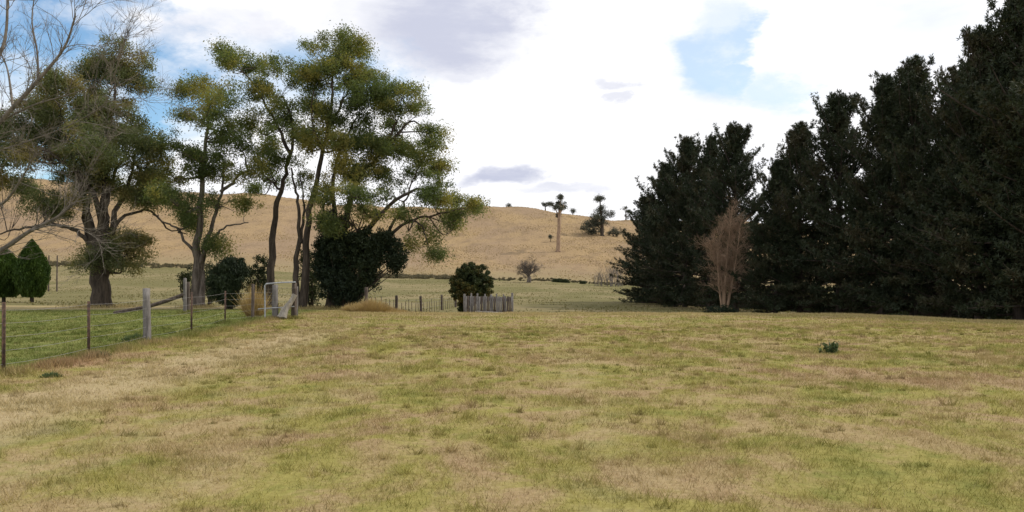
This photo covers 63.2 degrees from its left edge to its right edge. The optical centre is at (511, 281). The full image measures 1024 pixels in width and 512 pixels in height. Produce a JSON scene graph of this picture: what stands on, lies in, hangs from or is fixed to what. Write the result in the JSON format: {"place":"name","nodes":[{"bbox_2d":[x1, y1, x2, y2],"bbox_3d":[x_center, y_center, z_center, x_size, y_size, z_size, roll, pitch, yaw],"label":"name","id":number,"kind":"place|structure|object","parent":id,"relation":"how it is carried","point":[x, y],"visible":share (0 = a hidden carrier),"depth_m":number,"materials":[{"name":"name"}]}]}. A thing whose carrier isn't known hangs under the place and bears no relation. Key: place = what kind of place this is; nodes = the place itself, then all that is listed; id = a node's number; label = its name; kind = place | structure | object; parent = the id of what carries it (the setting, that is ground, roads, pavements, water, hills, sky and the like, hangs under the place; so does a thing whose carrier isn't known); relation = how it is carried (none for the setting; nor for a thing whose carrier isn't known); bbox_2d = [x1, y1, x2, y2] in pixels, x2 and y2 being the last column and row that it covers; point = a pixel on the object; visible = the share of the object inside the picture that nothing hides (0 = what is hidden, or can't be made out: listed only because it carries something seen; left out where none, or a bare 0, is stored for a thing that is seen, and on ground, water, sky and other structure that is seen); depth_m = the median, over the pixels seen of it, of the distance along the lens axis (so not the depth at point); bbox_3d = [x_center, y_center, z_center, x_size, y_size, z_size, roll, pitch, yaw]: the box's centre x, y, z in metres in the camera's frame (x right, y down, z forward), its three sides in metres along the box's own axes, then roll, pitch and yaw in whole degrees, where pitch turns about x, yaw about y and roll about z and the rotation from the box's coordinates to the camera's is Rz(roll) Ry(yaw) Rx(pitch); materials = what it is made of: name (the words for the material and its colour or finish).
{"place":"outdoors","nodes":[
{"label":"outdoors","id":0,"kind":"place"},
{"bbox_2d":[0,265,968,313],"bbox_3d":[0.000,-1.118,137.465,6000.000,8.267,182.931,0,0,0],"label":"paddock","id":1,"kind":"structure","parent":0,"point":[606,299],"depth_m":126.94,"materials":[{"name":"green plant"}]},
{"bbox_2d":[0,249,19,301],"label":"cypress","id":2,"kind":"object","parent":1,"relation":"on","point":[8,261],"visible":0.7,"depth_m":66.25,"materials":[{"name":"green plant"}]},
{"bbox_2d":[12,239,51,301],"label":"cypress","id":3,"kind":"object","parent":1,"relation":"on","point":[31,278],"visible":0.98,"depth_m":65.34,"materials":[{"name":"green plant"}]},
{"bbox_2d":[56,255,57,291],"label":"pole","id":4,"kind":"object","parent":1,"relation":"on","point":[57,274],"visible":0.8,"depth_m":119.94,"materials":[{"name":"grey wood"}]},
{"bbox_2d":[175,265,192,302],"bbox_3d":[-21.705,0.306,55.963,1.724,2.917,1.398,0,0,41],"label":"shrub","id":5,"kind":"object","parent":1,"relation":"on","point":[187,275],"visible":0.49,"depth_m":55.82,"materials":[{"name":"green plant"}]},
{"bbox_2d":[204,261,216,305],"bbox_3d":[-20.385,0.183,55.910,1.594,3.155,1.130,0,0,0],"label":"shrub","id":6,"kind":"object","parent":1,"relation":"on","point":[209,266],"visible":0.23,"depth_m":55.87,"materials":[{"name":"green plant"}]},
{"bbox_2d":[244,253,275,298],"bbox_3d":[-17.529,-0.077,58.026,2.251,3.829,1.954,0,0,-26],"label":"shrub","id":7,"kind":"object","parent":1,"relation":"on","point":[260,277],"visible":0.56,"depth_m":57.74,"materials":[{"name":"green plant"}]},
{"bbox_2d":[298,249,323,306],"bbox_3d":[-13.792,-0.282,57.040,1.956,4.393,2.207,0,0,-38],"label":"shrub","id":8,"kind":"object","parent":1,"relation":"on","point":[313,294],"visible":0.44,"depth_m":56.82,"materials":[{"name":"green plant"}]},
{"bbox_2d":[50,260,631,285],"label":"scrub","id":9,"kind":"object","parent":1,"relation":"on","point":[403,276],"visible":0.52,"depth_m":222.65,"materials":[{"name":"green plant"}]},
{"bbox_2d":[364,287,456,311],"bbox_3d":[-6.777,1.492,63.751,0.258,2.384,36.782,0,0,4],"label":"paling fence","id":10,"kind":"object","parent":1,"relation":"on","point":[396,299],"visible":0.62,"depth_m":62.57,"materials":[{"name":"grey wood"}]},
{"bbox_2d":[6,267,828,313],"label":"paddock tussocks","id":11,"kind":"object","parent":1,"relation":"on","point":[287,296],"visible":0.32,"depth_m":108.06,"materials":[{"name":"plant"}]},
{"bbox_2d":[448,261,493,311],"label":"rounded tree","id":12,"kind":"object","parent":1,"relation":"on","point":[472,278],"visible":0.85,"depth_m":50.43,"materials":[{"name":"green plant"}]},
{"bbox_2d":[463,293,512,312],"bbox_3d":[-1.357,1.370,48.141,2.888,1.448,0.468,0,0,0],"label":"timber panel","id":13,"kind":"object","parent":1,"relation":"on","point":[473,305],"visible":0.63,"depth_m":48.06,"materials":[{"name":"grey wood"}]},
{"bbox_2d":[515,256,544,282],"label":"bare tree","id":14,"kind":"object","parent":1,"relation":"on","point":[527,271],"visible":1,"depth_m":204.61,"materials":[{"name":"grey plant"}]},
{"bbox_2d":[552,278,585,283],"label":"scrub","id":15,"kind":"object","parent":1,"relation":"on","point":[561,280],"visible":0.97,"depth_m":213.55,"materials":[{"name":"green plant"}]},
{"bbox_2d":[594,265,609,285],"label":"sapling thicket","id":16,"kind":"object","parent":1,"relation":"on","point":[598,278],"visible":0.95,"depth_m":203.20,"materials":[{"name":"brown plant"}]},
{"bbox_2d":[605,260,622,285],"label":"sapling thicket","id":17,"kind":"object","parent":1,"relation":"on","point":[611,278],"visible":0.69,"depth_m":204.75,"materials":[{"name":"brown plant"}]},
{"bbox_2d":[606,192,657,299],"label":"pine tree","id":18,"kind":"object","parent":1,"relation":"on","point":[626,266],"visible":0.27,"depth_m":101.49,"materials":[{"name":"green plant"}]},
{"bbox_2d":[618,161,697,303],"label":"pine tree","id":19,"kind":"object","parent":1,"relation":"on","point":[661,197],"visible":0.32,"depth_m":95.32,"materials":[{"name":"green plant"}]},
{"bbox_2d":[624,132,721,306],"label":"pine tree","id":20,"kind":"object","parent":1,"relation":"on","point":[671,224],"visible":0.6,"depth_m":89.17,"materials":[{"name":"green plant"}]},
{"bbox_2d":[660,131,749,308],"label":"pine tree","id":21,"kind":"object","parent":1,"relation":"on","point":[710,149],"visible":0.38,"depth_m":83.89,"materials":[{"name":"green plant"}]},
{"bbox_2d":[700,303,737,313],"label":"shrub","id":22,"kind":"object","parent":1,"relation":"on","point":[724,309],"visible":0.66,"depth_m":65.74,"materials":[{"name":"green plant"}]},
{"bbox_2d":[687,195,754,306],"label":"dead tree","id":23,"kind":"object","parent":1,"relation":"on","point":[717,259],"visible":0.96,"depth_m":69.69,"materials":[{"name":"brown plant"}]},
{"bbox_2d":[684,120,770,311],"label":"pine tree","id":24,"kind":"object","parent":1,"relation":"on","point":[734,139],"visible":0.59,"depth_m":77.39,"materials":[{"name":"green plant"}]},
{"bbox_2d":[720,157,818,312],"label":"pine tree","id":25,"kind":"object","parent":1,"relation":"on","point":[769,197],"visible":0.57,"depth_m":68.43,"materials":[{"name":"green plant"}]},
{"bbox_2d":[730,120,853,312],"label":"pine tree","id":26,"kind":"object","parent":1,"relation":"on","point":[795,140],"visible":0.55,"depth_m":66.15,"materials":[{"name":"green plant"}]},
{"bbox_2d":[634,295,1011,319],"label":"undergrowth","id":27,"kind":"object","parent":1,"relation":"on","point":[901,313],"visible":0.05,"depth_m":65.62,"materials":[{"name":"green plant"}]},
{"bbox_2d":[773,88,891,312],"bbox_3d":[25.449,-6.045,64.531,9.801,17.952,11.246,0,0,-2],"label":"pine tree","id":28,"kind":"object","parent":1,"relation":"on","point":[833,119],"visible":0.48,"depth_m":63.41,"materials":[{"name":"green plant"}]},
{"bbox_2d":[800,66,933,314],"bbox_3d":[26.430,-6.080,59.708,11.013,18.342,10.625,0,0,-25],"label":"pine tree","id":29,"kind":"object","parent":1,"relation":"on","point":[860,188],"visible":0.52,"depth_m":59.44,"materials":[{"name":"green plant"}]},
{"bbox_2d":[814,53,985,318],"bbox_3d":[26.689,-6.408,57.748,10.887,18.469,10.668,0,0,19],"label":"pine tree","id":30,"kind":"object","parent":1,"relation":"on","point":[908,82],"visible":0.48,"depth_m":56.36,"materials":[{"name":"green plant"}]},
{"bbox_2d":[854,60,991,318],"bbox_3d":[27.857,-5.737,53.471,9.725,16.970,9.043,0,0,-1],"label":"pine tree","id":31,"kind":"object","parent":1,"relation":"on","point":[937,128],"visible":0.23,"depth_m":53.57,"materials":[{"name":"green plant"}]},
{"bbox_2d":[895,21,1023,319],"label":"pine tree","id":32,"kind":"object","parent":1,"relation":"on","point":[945,263],"visible":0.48,"depth_m":49.58,"materials":[{"name":"green plant"}]},
{"bbox_2d":[906,0,1023,319],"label":"pine tree","id":33,"kind":"object","parent":1,"relation":"on","point":[1004,45],"visible":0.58,"depth_m":46.80,"materials":[{"name":"green plant"}]},
{"bbox_2d":[0,178,994,285],"bbox_3d":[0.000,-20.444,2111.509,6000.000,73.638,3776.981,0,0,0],"label":"dry hill","id":34,"kind":"structure","parent":0,"point":[250,245],"depth_m":318.39,"materials":[{"name":"beige plant"}]},
{"bbox_2d":[0,178,833,285],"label":"hill tussocks","id":35,"kind":"object","parent":34,"relation":"on","point":[478,232],"visible":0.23,"depth_m":305.66,"materials":[{"name":"beige plant"}]},
{"bbox_2d":[541,200,555,209],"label":"gum tree","id":36,"kind":"object","parent":34,"relation":"on","point":[546,204],"visible":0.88,"depth_m":423.44,"materials":[{"name":"green plant"}]},
{"bbox_2d":[550,193,566,251],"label":"tall tree","id":37,"kind":"object","parent":34,"relation":"on","point":[560,206],"visible":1,"depth_m":299.44,"materials":[{"name":"green plant"}]},
{"bbox_2d":[579,194,615,235],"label":"gum tree","id":38,"kind":"object","parent":34,"relation":"on","point":[594,222],"visible":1,"depth_m":343.89,"materials":[{"name":"green plant"}]},
{"bbox_2d":[605,226,622,236],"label":"shrub","id":39,"kind":"object","parent":34,"relation":"on","point":[616,231],"visible":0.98,"depth_m":349.68,"materials":[{"name":"green plant"}]},
{"bbox_2d":[620,205,632,219],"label":"gum tree","id":40,"kind":"object","parent":34,"relation":"on","point":[626,217],"visible":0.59,"depth_m":423.73,"materials":[{"name":"green plant"}]},
{"bbox_2d":[0,0,1006,223],"label":"sky","id":41,"kind":"structure","parent":0,"point":[579,100],"materials":[{"name":"white"}]},
{"bbox_2d":[0,303,1023,511],"bbox_3d":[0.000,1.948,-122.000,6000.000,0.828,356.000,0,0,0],"label":"grass field","id":42,"kind":"structure","parent":0,"point":[285,489],"depth_m":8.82,"materials":[{"name":"green plant"}]},
{"bbox_2d":[40,371,62,377],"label":"grass clump","id":43,"kind":"object","parent":42,"relation":"on","point":[54,374],"visible":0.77,"depth_m":14.17,"materials":[{"name":"green plant"}]},
{"bbox_2d":[0,32,186,307],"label":"gum tree","id":44,"kind":"object","parent":42,"relation":"on","point":[100,285],"visible":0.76,"depth_m":51.40,"materials":[{"name":"green plant"}]},
{"bbox_2d":[0,0,202,312],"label":"bare tree","id":45,"kind":"object","parent":42,"relation":"on","point":[6,115],"visible":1,"depth_m":28.03,"materials":[{"name":"brown plant"}]},
{"bbox_2d":[121,332,142,341],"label":"grass clump","id":46,"kind":"object","parent":42,"relation":"on","point":[127,338],"visible":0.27,"depth_m":22.09,"materials":[{"name":"green plant"}]},
{"bbox_2d":[0,284,272,368],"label":"wire fence","id":47,"kind":"object","parent":42,"relation":"on","point":[146,316],"visible":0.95,"depth_m":21.71,"materials":[{"name":"wood"}]},
{"bbox_2d":[113,278,189,313],"bbox_3d":[-17.826,0.773,41.310,3.610,1.912,0.815,0,0,0],"label":"strainer post","id":48,"kind":"object","parent":42,"relation":"on","point":[185,294],"visible":0.88,"depth_m":40.94,"materials":[{"name":"grey wood"}]},
{"bbox_2d":[138,69,269,306],"bbox_3d":[-18.828,-5.801,50.441,7.959,15.150,10.162,0,0,0],"label":"gum tree","id":49,"kind":"object","parent":42,"relation":"on","point":[198,158],"visible":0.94,"depth_m":50.84,"materials":[{"name":"green plant"}]},
{"bbox_2d":[204,255,251,308],"bbox_3d":[-16.015,0.072,47.027,2.687,3.287,2.353,0,0,0],"label":"shrub","id":50,"kind":"object","parent":42,"relation":"on","point":[229,274],"visible":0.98,"depth_m":46.56,"materials":[{"name":"green plant"}]},
{"bbox_2d":[227,281,271,316],"bbox_3d":[-11.540,0.701,37.054,2.241,1.782,2.251,0,0,0],"label":"dry tussock","id":51,"kind":"object","parent":42,"relation":"on","point":[245,307],"visible":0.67,"depth_m":36.80,"materials":[{"name":"plant"}]},
{"bbox_2d":[203,36,316,306],"bbox_3d":[-15.878,-7.075,53.034,7.078,17.824,12.057,0,0,-24],"label":"gum tree","id":52,"kind":"object","parent":42,"relation":"on","point":[229,58],"visible":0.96,"depth_m":52.44,"materials":[{"name":"green plant"}]},
{"bbox_2d":[258,281,297,317],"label":"pipe gate","id":53,"kind":"structure","parent":42,"relation":"on","point":[275,307],"depth_m":34.40,"materials":[{"name":"metal"}]},
{"bbox_2d":[281,302,290,318],"bbox_3d":[-9.274,1.169,34.052,0.402,0.692,0.259,0,0,-41],"label":"log","id":54,"kind":"object","parent":42,"relation":"on","point":[284,314],"visible":1,"depth_m":34.00,"materials":[{"name":"grey wood"}]},
{"bbox_2d":[277,294,296,318],"bbox_3d":[-9.260,1.021,34.220,0.826,1.080,0.334,0,0,-24],"label":"leaning pale board","id":55,"kind":"object","parent":42,"relation":"on","point":[292,298],"visible":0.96,"depth_m":34.16,"materials":[{"name":"grey wood"}]},
{"bbox_2d":[288,20,381,308],"bbox_3d":[-10.945,-6.998,51.596,6.112,17.715,7.788,0,0,0],"label":"gum tree","id":56,"kind":"object","parent":42,"relation":"on","point":[346,51],"visible":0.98,"depth_m":50.66,"materials":[{"name":"green plant"}]},
{"bbox_2d":[340,302,355,310],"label":"dry tussock","id":57,"kind":"object","parent":42,"relation":"on","point":[346,308],"visible":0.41,"depth_m":43.77,"materials":[{"name":"plant"}]},
{"bbox_2d":[310,210,409,307],"bbox_3d":[-9.395,-1.286,51.003,6.256,6.287,3.612,0,0,0],"label":"ivy thicket","id":58,"kind":"object","parent":42,"relation":"on","point":[339,263],"visible":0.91,"depth_m":50.49,"materials":[{"name":"green plant"}]},
{"bbox_2d":[349,296,393,311],"bbox_3d":[-7.375,1.118,43.485,2.456,1.041,2.128,0,0,0],"label":"dry tussock","id":59,"kind":"object","parent":42,"relation":"on","point":[372,306],"visible":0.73,"depth_m":43.05,"materials":[{"name":"plant"}]},
{"bbox_2d":[300,62,491,307],"bbox_3d":[-6.984,-5.878,51.950,11.665,15.720,9.501,0,0,0],"label":"gum tree","id":60,"kind":"object","parent":42,"relation":"on","point":[378,148],"visible":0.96,"depth_m":51.08,"materials":[{"name":"green plant"}]},
{"bbox_2d":[384,307,407,312],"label":"dry tussock","id":61,"kind":"object","parent":42,"relation":"on","point":[395,310],"visible":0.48,"depth_m":43.23,"materials":[{"name":"plant"}]},
{"bbox_2d":[818,341,840,352],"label":"weed","id":62,"kind":"object","parent":42,"relation":"on","point":[834,346],"visible":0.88,"depth_m":18.83,"materials":[{"name":"green plant"}]},
{"bbox_2d":[921,0,1023,313],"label":"pine tree","id":63,"kind":"object","parent":42,"relation":"on","point":[998,170],"visible":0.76,"depth_m":45.24,"materials":[{"name":"green plant"}]}
]}

